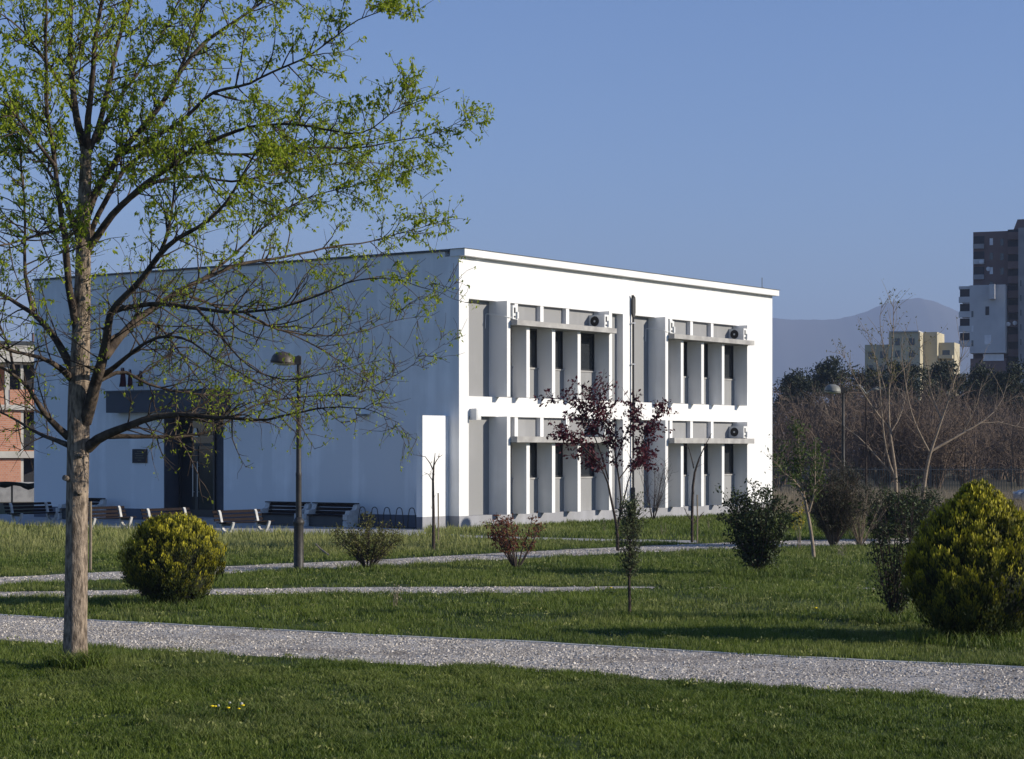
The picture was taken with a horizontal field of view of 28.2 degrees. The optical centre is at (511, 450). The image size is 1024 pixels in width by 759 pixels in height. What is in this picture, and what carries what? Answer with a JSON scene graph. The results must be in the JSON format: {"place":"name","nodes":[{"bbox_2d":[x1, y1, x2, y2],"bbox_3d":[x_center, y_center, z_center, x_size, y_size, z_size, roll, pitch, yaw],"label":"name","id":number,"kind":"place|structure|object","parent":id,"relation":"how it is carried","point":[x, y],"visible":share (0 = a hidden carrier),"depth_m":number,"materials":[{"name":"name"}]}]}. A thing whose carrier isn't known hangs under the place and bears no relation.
{"place":"outdoors","nodes":[
{"label":"outdoors","id":0,"kind":"place"},
{"bbox_2d":[0,482,33,501],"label":"wall","id":1,"kind":"structure","parent":0,"point":[20,494],"depth_m":110.72,"materials":[{"name":"concrete"}]},
{"bbox_2d":[0,481,33,502],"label":"umbrella","id":2,"kind":"object","parent":1,"relation":"on","point":[6,484],"visible":0.77,"depth_m":105.97,"materials":[{"name":"black fabric"}]},
{"bbox_2d":[0,586,654,596],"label":"gravel path","id":3,"kind":"structure","parent":0,"point":[324,588],"depth_m":40.98,"materials":[{"name":"grey gravel"}]},
{"bbox_2d":[0,514,695,542],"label":"pavement","id":4,"kind":"structure","parent":0,"point":[28,518],"depth_m":74.78,"materials":[{"name":"concrete"}]},
{"bbox_2d":[3,502,61,523],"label":"park bench","id":5,"kind":"object","parent":4,"relation":"on","point":[11,511],"visible":0.94,"depth_m":77.69,"materials":[{"name":"wood"}]},
{"bbox_2d":[56,498,106,519],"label":"bench","id":6,"kind":"object","parent":4,"relation":"on","point":[98,502],"visible":0.4,"depth_m":82.26,"materials":[{"name":"wood"}]},
{"bbox_2d":[88,506,136,528],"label":"park bench","id":7,"kind":"object","parent":4,"relation":"on","point":[120,514],"visible":0.54,"depth_m":72.44,"materials":[{"name":"wood"}]},
{"bbox_2d":[140,507,201,520],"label":"park bench","id":8,"kind":"object","parent":4,"relation":"on","point":[149,514],"visible":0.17,"depth_m":70.04,"materials":[{"name":"wood"}]},
{"bbox_2d":[212,509,273,534],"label":"park bench","id":9,"kind":"object","parent":4,"relation":"on","point":[256,514],"visible":0.85,"depth_m":68.00,"materials":[{"name":"wood"}]},
{"bbox_2d":[255,501,311,524],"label":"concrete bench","id":10,"kind":"object","parent":4,"relation":"on","point":[282,517],"visible":0.68,"depth_m":76.07,"materials":[{"name":"wood"}]},
{"bbox_2d":[302,502,359,526],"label":"concrete bench","id":11,"kind":"object","parent":4,"relation":"on","point":[313,516],"visible":0.96,"depth_m":74.64,"materials":[{"name":"concrete"}]},
{"bbox_2d":[356,506,415,528],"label":"bicycle rack","id":12,"kind":"object","parent":4,"relation":"on","point":[407,527],"visible":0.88,"depth_m":73.27,"materials":[{"name":"metal"}]},
{"bbox_2d":[0,538,908,583],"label":"gravel path","id":13,"kind":"structure","parent":0,"point":[402,559],"depth_m":53.23,"materials":[{"name":"grey gravel"}]},
{"bbox_2d":[0,452,1023,758],"bbox_3d":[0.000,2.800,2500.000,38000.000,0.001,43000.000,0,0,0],"label":"ground","id":14,"kind":"structure","parent":0,"point":[950,482],"depth_m":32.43,"materials":[{"name":"green plant"}]},
{"bbox_2d":[0,332,33,481],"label":"unfinished building","id":15,"kind":"structure","parent":14,"relation":"on","point":[22,470],"depth_m":151.76,"materials":[{"name":"red brick"}]},
{"bbox_2d":[89,501,91,569],"bbox_3d":[-9.807,2.046,47.483,0.074,1.709,0.067,0,0,0],"label":"stake","id":16,"kind":"object","parent":14,"relation":"on","point":[90,534],"visible":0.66,"depth_m":47.46,"materials":[{"name":"brown wood"}]},
{"bbox_2d":[115,512,227,604],"bbox_3d":[-6.163,1.985,36.993,1.998,1.789,2.045,0,0,0],"label":"golden thuja","id":17,"kind":"object","parent":14,"relation":"on","point":[171,557],"visible":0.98,"depth_m":36.42,"materials":[{"name":"green-yellow leaves"},{"name":"twig"},{"name":"dark bark"}]},
{"bbox_2d":[0,0,494,658],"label":"broadleaf tree","id":18,"kind":"object","parent":14,"relation":"on","point":[84,390],"visible":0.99,"depth_m":26.11,"materials":[{"name":"green plant"}]},
{"bbox_2d":[270,351,304,570],"bbox_3d":[-5.193,0.258,47.147,0.797,5.085,0.588,0,0,0],"label":"park lamp","id":19,"kind":"object","parent":14,"relation":"on","point":[298,522],"visible":0.82,"depth_m":47.08,"materials":[{"name":"metal"}]},
{"bbox_2d":[324,510,404,568],"bbox_3d":[-3.402,2.067,47.906,1.937,1.485,1.702,0,0,0],"label":"olive shrub","id":20,"kind":"object","parent":14,"relation":"on","point":[368,555],"visible":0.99,"depth_m":47.68,"materials":[{"name":"green plant"}]},
{"bbox_2d":[389,584,401,606],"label":"weed","id":21,"kind":"object","parent":14,"relation":"on","point":[396,595],"visible":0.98,"depth_m":36.54,"materials":[{"name":"green plant"}]},
{"bbox_2d":[32,248,778,529],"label":"office building","id":22,"kind":"structure","parent":14,"relation":"on","point":[703,372],"depth_m":78.41,"materials":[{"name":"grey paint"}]},
{"bbox_2d":[119,367,126,389],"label":"flag","id":23,"kind":"object","parent":22,"relation":"on","point":[122,380],"visible":0.9,"depth_m":81.91,"materials":[{"name":"fabric"}]},
{"bbox_2d":[127,369,133,389],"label":"flag","id":24,"kind":"object","parent":22,"relation":"on","point":[130,380],"visible":0.76,"depth_m":81.68,"materials":[{"name":"fabric"}]},
{"bbox_2d":[132,449,146,462],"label":"wall plaque","id":25,"kind":"object","parent":22,"relation":"attached to","point":[138,456],"depth_m":82.08,"materials":[{"name":"black plastic"}]},
{"bbox_2d":[138,370,143,388],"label":"flag","id":26,"kind":"object","parent":22,"relation":"on","point":[141,376],"visible":0.61,"depth_m":81.34,"materials":[{"name":"fabric"}]},
{"bbox_2d":[179,418,215,516],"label":"door","id":27,"kind":"structure","parent":22,"relation":"in","point":[190,496],"depth_m":81.30,"materials":[{"name":"black glass"}]},
{"bbox_2d":[356,413,370,415],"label":"wall light","id":28,"kind":"object","parent":22,"relation":"attached to","point":[362,414],"visible":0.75,"depth_m":75.03,"materials":[{"name":"white metal"}]},
{"bbox_2d":[470,408,480,419],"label":"wall box","id":29,"kind":"object","parent":22,"relation":"attached to","point":[475,413],"visible":1,"depth_m":73.19,"materials":[{"name":"white metal"}]},
{"bbox_2d":[485,305,518,327],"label":"air conditioner","id":30,"kind":"object","parent":22,"relation":"attached to","point":[514,313],"visible":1,"depth_m":74.52,"materials":[{"name":"white metal"}]},
{"bbox_2d":[510,442,510,477],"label":"window","id":31,"kind":"structure","parent":22,"relation":"in","point":[510,442],"depth_m":75.63,"materials":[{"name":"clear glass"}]},
{"bbox_2d":[510,327,510,365],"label":"window","id":32,"kind":"structure","parent":22,"relation":"in","point":[510,327],"depth_m":75.63,"materials":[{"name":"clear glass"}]},
{"bbox_2d":[530,443,536,477],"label":"window","id":33,"kind":"structure","parent":22,"relation":"in","point":[533,446],"depth_m":76.90,"materials":[{"name":"black glass"}]},
{"bbox_2d":[530,329,536,367],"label":"window","id":34,"kind":"structure","parent":22,"relation":"in","point":[533,332],"depth_m":76.90,"materials":[{"name":"black glass"}]},
{"bbox_2d":[555,443,562,476],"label":"window","id":35,"kind":"structure","parent":22,"relation":"in","point":[558,456],"depth_m":78.24,"materials":[{"name":"black glass"}]},
{"bbox_2d":[555,331,562,368],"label":"window","id":36,"kind":"structure","parent":22,"relation":"in","point":[558,334],"depth_m":78.24,"materials":[{"name":"black glass"}]},
{"bbox_2d":[581,443,593,476],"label":"window","id":37,"kind":"structure","parent":22,"relation":"in","point":[584,473],"depth_m":79.83,"materials":[{"name":"black glass"}]},
{"bbox_2d":[581,333,593,370],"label":"window","id":38,"kind":"structure","parent":22,"relation":"in","point":[587,340],"depth_m":79.88,"materials":[{"name":"black glass"}]},
{"bbox_2d":[589,424,607,436],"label":"air conditioner","id":39,"kind":"object","parent":22,"relation":"on","point":[601,432],"visible":0.13,"depth_m":79.65,"materials":[{"name":"white metal"}]},
{"bbox_2d":[589,314,609,327],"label":"air conditioner","id":40,"kind":"object","parent":22,"relation":"on","point":[599,320],"visible":0.95,"depth_m":79.69,"materials":[{"name":"white metal"}]},
{"bbox_2d":[630,295,635,500],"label":"wall pipe","id":41,"kind":"object","parent":22,"relation":"attached to","point":[633,305],"depth_m":82.00,"materials":[{"name":"black plastic"}]},
{"bbox_2d":[645,321,674,341],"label":"air conditioner","id":42,"kind":"object","parent":22,"relation":"attached to","point":[671,328],"visible":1,"depth_m":83.51,"materials":[{"name":"white metal"}]},
{"bbox_2d":[683,443,686,474],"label":"window","id":43,"kind":"structure","parent":22,"relation":"in","point":[684,447],"depth_m":85.91,"materials":[{"name":"black glass"}]},
{"bbox_2d":[683,342,686,375],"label":"window","id":44,"kind":"structure","parent":22,"relation":"in","point":[684,343],"depth_m":85.91,"materials":[{"name":"black glass"}]},
{"bbox_2d":[704,443,707,473],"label":"window","id":45,"kind":"structure","parent":22,"relation":"in","point":[706,447],"depth_m":87.33,"materials":[{"name":"black glass"}]},
{"bbox_2d":[704,343,707,377],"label":"window","id":46,"kind":"structure","parent":22,"relation":"in","point":[705,345],"depth_m":87.33,"materials":[{"name":"black glass"}]},
{"bbox_2d":[724,444,732,473],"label":"window","id":47,"kind":"structure","parent":22,"relation":"in","point":[728,448],"depth_m":88.94,"materials":[{"name":"black glass"}]},
{"bbox_2d":[724,345,732,378],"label":"window","id":48,"kind":"structure","parent":22,"relation":"in","point":[728,350],"depth_m":88.94,"materials":[{"name":"black glass"}]},
{"bbox_2d":[729,426,747,438],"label":"air conditioner","id":49,"kind":"object","parent":22,"relation":"on","point":[738,432],"visible":1,"depth_m":88.67,"materials":[{"name":"white metal"}]},
{"bbox_2d":[729,328,747,339],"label":"air conditioner","id":50,"kind":"object","parent":22,"relation":"on","point":[740,333],"visible":0.97,"depth_m":88.67,"materials":[{"name":"white metal"}]},
{"bbox_2d":[417,451,441,550],"bbox_3d":[-2.335,1.413,56.761,0.887,2.874,0.388,0,0,-27],"label":"sapling","id":51,"kind":"object","parent":14,"relation":"on","point":[433,514],"visible":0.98,"depth_m":56.74,"materials":[{"name":"brown plant"}]},
{"bbox_2d":[437,493,438,542],"bbox_3d":[-2.159,2.075,59.776,0.049,1.650,0.042,0,0,0],"label":"stake","id":52,"kind":"object","parent":14,"relation":"on","point":[438,514],"visible":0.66,"depth_m":59.76,"materials":[{"name":"brown wood"}]},
{"bbox_2d":[0,614,1023,667],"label":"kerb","id":53,"kind":"structure","parent":14,"relation":"on","point":[545,642],"depth_m":29.52,"materials":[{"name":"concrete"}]},
{"bbox_2d":[482,511,545,566],"bbox_3d":[0.003,2.113,47.867,1.284,1.398,1.683,0,0,26],"label":"red shrub","id":54,"kind":"object","parent":14,"relation":"on","point":[502,536],"visible":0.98,"depth_m":47.71,"materials":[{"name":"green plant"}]},
{"bbox_2d":[530,372,677,550],"bbox_3d":[2.591,0.286,56.719,4.019,5.138,2.118,0,0,-14],"label":"maple tree","id":55,"kind":"object","parent":14,"relation":"on","point":[599,411],"visible":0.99,"depth_m":56.71,"materials":[{"name":"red plant"}]},
{"bbox_2d":[613,491,649,614],"bbox_3d":[1.991,1.755,34.170,0.687,2.147,0.620,0,0,-25],"label":"sapling","id":56,"kind":"object","parent":14,"relation":"on","point":[630,519],"visible":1,"depth_m":34.13,"materials":[{"name":"green plant"}]},
{"bbox_2d":[637,457,677,519],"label":"bare shrub","id":57,"kind":"object","parent":14,"relation":"on","point":[657,506],"visible":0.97,"depth_m":81.71,"materials":[{"name":"brown plant"}]},
{"bbox_2d":[696,495,697,542],"bbox_3d":[5.577,2.118,61.421,0.049,1.565,0.042,0,0,0],"label":"stake","id":58,"kind":"object","parent":14,"relation":"on","point":[697,517],"visible":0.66,"depth_m":61.40,"materials":[{"name":"brown wood"}]},
{"bbox_2d":[683,433,711,541],"bbox_3d":[5.538,1.155,61.956,1.132,3.396,0.353,0,0,-29],"label":"sapling","id":59,"kind":"object","parent":14,"relation":"on","point":[692,510],"visible":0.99,"depth_m":61.99,"materials":[{"name":"brown plant"}]},
{"bbox_2d":[713,478,801,570],"bbox_3d":[5.557,1.712,45.949,2.040,2.192,2.030,0,0,0],"label":"dark shrub","id":60,"kind":"object","parent":14,"relation":"on","point":[756,546],"visible":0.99,"depth_m":45.65,"materials":[{"name":"green plant"}]},
{"bbox_2d":[761,416,830,557],"bbox_3d":[7.252,0.964,52.222,1.908,3.771,1.716,0,0,0],"label":"slim tree","id":61,"kind":"object","parent":14,"relation":"on","point":[793,476],"visible":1,"depth_m":52.34,"materials":[{"name":"green plant"}]},
{"bbox_2d":[790,501,804,548],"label":"yellow shrub","id":62,"kind":"object","parent":14,"relation":"on","point":[802,523],"visible":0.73,"depth_m":57.74,"materials":[{"name":"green plant"}]},
{"bbox_2d":[772,367,828,456],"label":"evergreen tree","id":63,"kind":"object","parent":14,"relation":"on","point":[797,380],"visible":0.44,"depth_m":234.18,"materials":[{"name":"green plant"}]},
{"bbox_2d":[805,355,859,432],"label":"evergreen tree","id":64,"kind":"object","parent":14,"relation":"on","point":[826,372],"visible":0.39,"depth_m":238.97,"materials":[{"name":"green plant"}]},
{"bbox_2d":[824,384,844,528],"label":"park lamp","id":65,"kind":"object","parent":14,"relation":"on","point":[832,388],"visible":0.66,"depth_m":70.42,"materials":[{"name":"metal"}]},
{"bbox_2d":[793,456,877,546],"bbox_3d":[9.386,1.472,59.309,2.491,2.668,2.479,0,0,0],"label":"broom shrub","id":66,"kind":"object","parent":14,"relation":"on","point":[833,501],"visible":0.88,"depth_m":58.90,"materials":[{"name":"plant"}]},
{"bbox_2d":[834,541,846,556],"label":"weed","id":67,"kind":"object","parent":14,"relation":"on","point":[840,550],"visible":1,"depth_m":52.76,"materials":[{"name":"green plant"}]},
{"bbox_2d":[833,363,890,439],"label":"evergreen tree","id":68,"kind":"object","parent":14,"relation":"on","point":[867,372],"visible":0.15,"depth_m":244.17,"materials":[{"name":"green plant"}]},
{"bbox_2d":[854,384,878,495],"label":"street lamp","id":69,"kind":"object","parent":14,"relation":"on","point":[866,430],"visible":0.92,"depth_m":104.57,"materials":[{"name":"grey metal"}]},
{"bbox_2d":[845,485,891,545],"bbox_3d":[10.210,1.877,59.883,1.581,1.861,1.548,0,0,-29],"label":"bare shrub","id":70,"kind":"object","parent":14,"relation":"on","point":[856,535],"visible":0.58,"depth_m":59.75,"materials":[{"name":"brown plant"}]},
{"bbox_2d":[815,288,947,494],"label":"bare tree","id":71,"kind":"object","parent":14,"relation":"on","point":[893,469],"visible":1,"depth_m":104.54,"materials":[{"name":"brown plant"}]},
{"bbox_2d":[853,483,916,538],"bbox_3d":[11.698,1.905,63.817,2.242,1.903,2.462,0,0,-23],"label":"hedge shrub","id":72,"kind":"object","parent":14,"relation":"on","point":[886,500],"visible":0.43,"depth_m":63.52,"materials":[{"name":"green plant"}]},
{"bbox_2d":[848,475,941,619],"bbox_3d":[6.348,1.600,33.463,1.543,2.410,1.594,0,0,0],"label":"holly shrub","id":73,"kind":"object","parent":14,"relation":"on","point":[895,602],"visible":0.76,"depth_m":33.36,"materials":[{"name":"green plant"}]},
{"bbox_2d":[772,366,1023,490],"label":"bare thicket","id":74,"kind":"object","parent":14,"relation":"on","point":[1000,445],"visible":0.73,"depth_m":144.39,"materials":[{"name":"brown plant"}]},
{"bbox_2d":[772,466,1023,492],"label":"metal fence","id":75,"kind":"object","parent":14,"relation":"on","point":[949,469],"visible":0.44,"depth_m":125.99,"materials":[{"name":"grey metal"}]},
{"bbox_2d":[867,357,948,420],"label":"evergreen tree","id":76,"kind":"object","parent":14,"relation":"on","point":[912,373],"visible":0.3,"depth_m":229.43,"materials":[{"name":"green plant"}]},
{"bbox_2d":[865,331,959,410],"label":"yellow apartments","id":77,"kind":"structure","parent":14,"relation":"on","point":[938,348],"depth_m":298.58,"materials":[{"name":"beige paint"}]},
{"bbox_2d":[880,351,885,357],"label":"window","id":78,"kind":"structure","parent":77,"relation":"in","point":[882,353],"depth_m":299.94,"materials":[{"name":"grey glass"}]},
{"bbox_2d":[895,338,899,344],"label":"window","id":79,"kind":"structure","parent":77,"relation":"in","point":[897,342],"depth_m":297.24,"materials":[{"name":"black glass"}]},
{"bbox_2d":[895,350,899,356],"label":"window","id":80,"kind":"structure","parent":77,"relation":"in","point":[898,351],"depth_m":297.24,"materials":[{"name":"grey glass"}]},
{"bbox_2d":[909,338,914,344],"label":"window","id":81,"kind":"structure","parent":77,"relation":"in","point":[910,339],"depth_m":296.52,"materials":[{"name":"black glass"}]},
{"bbox_2d":[942,350,949,354],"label":"window","id":82,"kind":"structure","parent":77,"relation":"in","point":[944,352],"depth_m":299.24,"materials":[{"name":"grey glass"}]},
{"bbox_2d":[882,485,944,539],"bbox_3d":[12.563,1.937,63.242,2.239,1.800,2.379,0,0,0],"label":"hedge shrub","id":83,"kind":"object","parent":14,"relation":"on","point":[924,510],"visible":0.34,"depth_m":62.83,"materials":[{"name":"green plant"}]},
{"bbox_2d":[917,358,972,410],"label":"evergreen tree","id":84,"kind":"object","parent":14,"relation":"on","point":[939,370],"visible":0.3,"depth_m":238.90,"materials":[{"name":"green plant"}]},
{"bbox_2d":[890,317,1023,498],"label":"bare tree","id":85,"kind":"object","parent":14,"relation":"on","point":[931,450],"visible":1,"depth_m":104.57,"materials":[{"name":"brown plant"}]},
{"bbox_2d":[900,479,1023,640],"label":"golden thuja","id":86,"kind":"object","parent":14,"relation":"on","point":[962,569],"visible":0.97,"depth_m":29.49,"materials":[{"name":"green plant"}]},
{"bbox_2d":[947,360,1003,475],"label":"evergreen tree","id":87,"kind":"object","parent":14,"relation":"on","point":[980,371],"visible":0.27,"depth_m":224.04,"materials":[{"name":"green plant"}]},
{"bbox_2d":[959,219,1023,459],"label":"tower block","id":88,"kind":"structure","parent":14,"relation":"on","point":[991,298],"depth_m":397.26,"materials":[{"name":"dark grey concrete cladding"},{"name":"pale grey painted plaster"},{"name":"glass"}]},
{"bbox_2d":[960,289,969,303],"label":"window","id":89,"kind":"structure","parent":88,"relation":"in","point":[963,292],"depth_m":398.32,"materials":[{"name":"black glass"}]},
{"bbox_2d":[960,304,969,317],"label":"window","id":90,"kind":"structure","parent":88,"relation":"in","point":[963,307],"depth_m":398.32,"materials":[{"name":"black glass"}]},
{"bbox_2d":[960,318,969,332],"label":"window","id":91,"kind":"structure","parent":88,"relation":"in","point":[963,321],"depth_m":398.32,"materials":[{"name":"black glass"}]},
{"bbox_2d":[960,333,969,340],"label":"window","id":92,"kind":"structure","parent":88,"relation":"in","point":[963,336],"depth_m":398.32,"materials":[{"name":"black glass"}]},
{"bbox_2d":[974,236,983,243],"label":"window","id":93,"kind":"structure","parent":88,"relation":"in","point":[977,239],"depth_m":401.59,"materials":[{"name":"black glass"}]},
{"bbox_2d":[974,251,983,258],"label":"window","id":94,"kind":"structure","parent":88,"relation":"in","point":[979,254],"depth_m":401.55,"materials":[{"name":"black glass"}]},
{"bbox_2d":[974,267,983,279],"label":"window","id":95,"kind":"structure","parent":88,"relation":"in","point":[977,270],"depth_m":401.64,"materials":[{"name":"black glass"}]},
{"bbox_2d":[985,306,988,314],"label":"window","id":96,"kind":"structure","parent":88,"relation":"in","point":[986,307],"depth_m":396.14,"materials":[{"name":"black glass"}]},
{"bbox_2d":[984,335,990,343],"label":"window","id":97,"kind":"structure","parent":88,"relation":"in","point":[987,338],"depth_m":396.09,"materials":[{"name":"grey glass"}]},
{"bbox_2d":[983,354,1003,360],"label":"window","id":98,"kind":"structure","parent":88,"relation":"in","point":[987,357],"depth_m":396.48,"materials":[{"name":"glass"}]},
{"bbox_2d":[974,357,1023,462],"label":"evergreen tree","id":99,"kind":"object","parent":14,"relation":"on","point":[1015,371],"visible":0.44,"depth_m":213.88,"materials":[{"name":"green plant"}]},
{"bbox_2d":[1013,489,1023,500],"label":"parked car","id":100,"kind":"object","parent":14,"relation":"on","point":[1020,493],"visible":0.74,"depth_m":102.12,"materials":[{"name":"paint"}]},
{"bbox_2d":[0,538,1023,700],"bbox_3d":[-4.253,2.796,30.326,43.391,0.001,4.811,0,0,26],"label":"gravel path","id":101,"kind":"structure","parent":0,"point":[888,684],"depth_m":27.54,"materials":[{"name":"grey gravel"}]},
{"bbox_2d":[0,0,1023,340],"label":"sky","id":102,"kind":"structure","parent":0,"point":[827,155],"materials":[{"name":"blue"}]},
{"bbox_2d":[772,298,972,449],"bbox_3d":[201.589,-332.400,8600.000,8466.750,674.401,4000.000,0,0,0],"label":"mountain","id":103,"kind":"structure","parent":0,"point":[800,343],"depth_m":8537.90,"materials":[{"name":"blue stone"}]},
{"bbox_2d":[762,485,1023,514],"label":"dry grass","id":104,"kind":"structure","parent":0,"point":[791,496],"depth_m":104.73,"materials":[{"name":"plant"}]}
]}

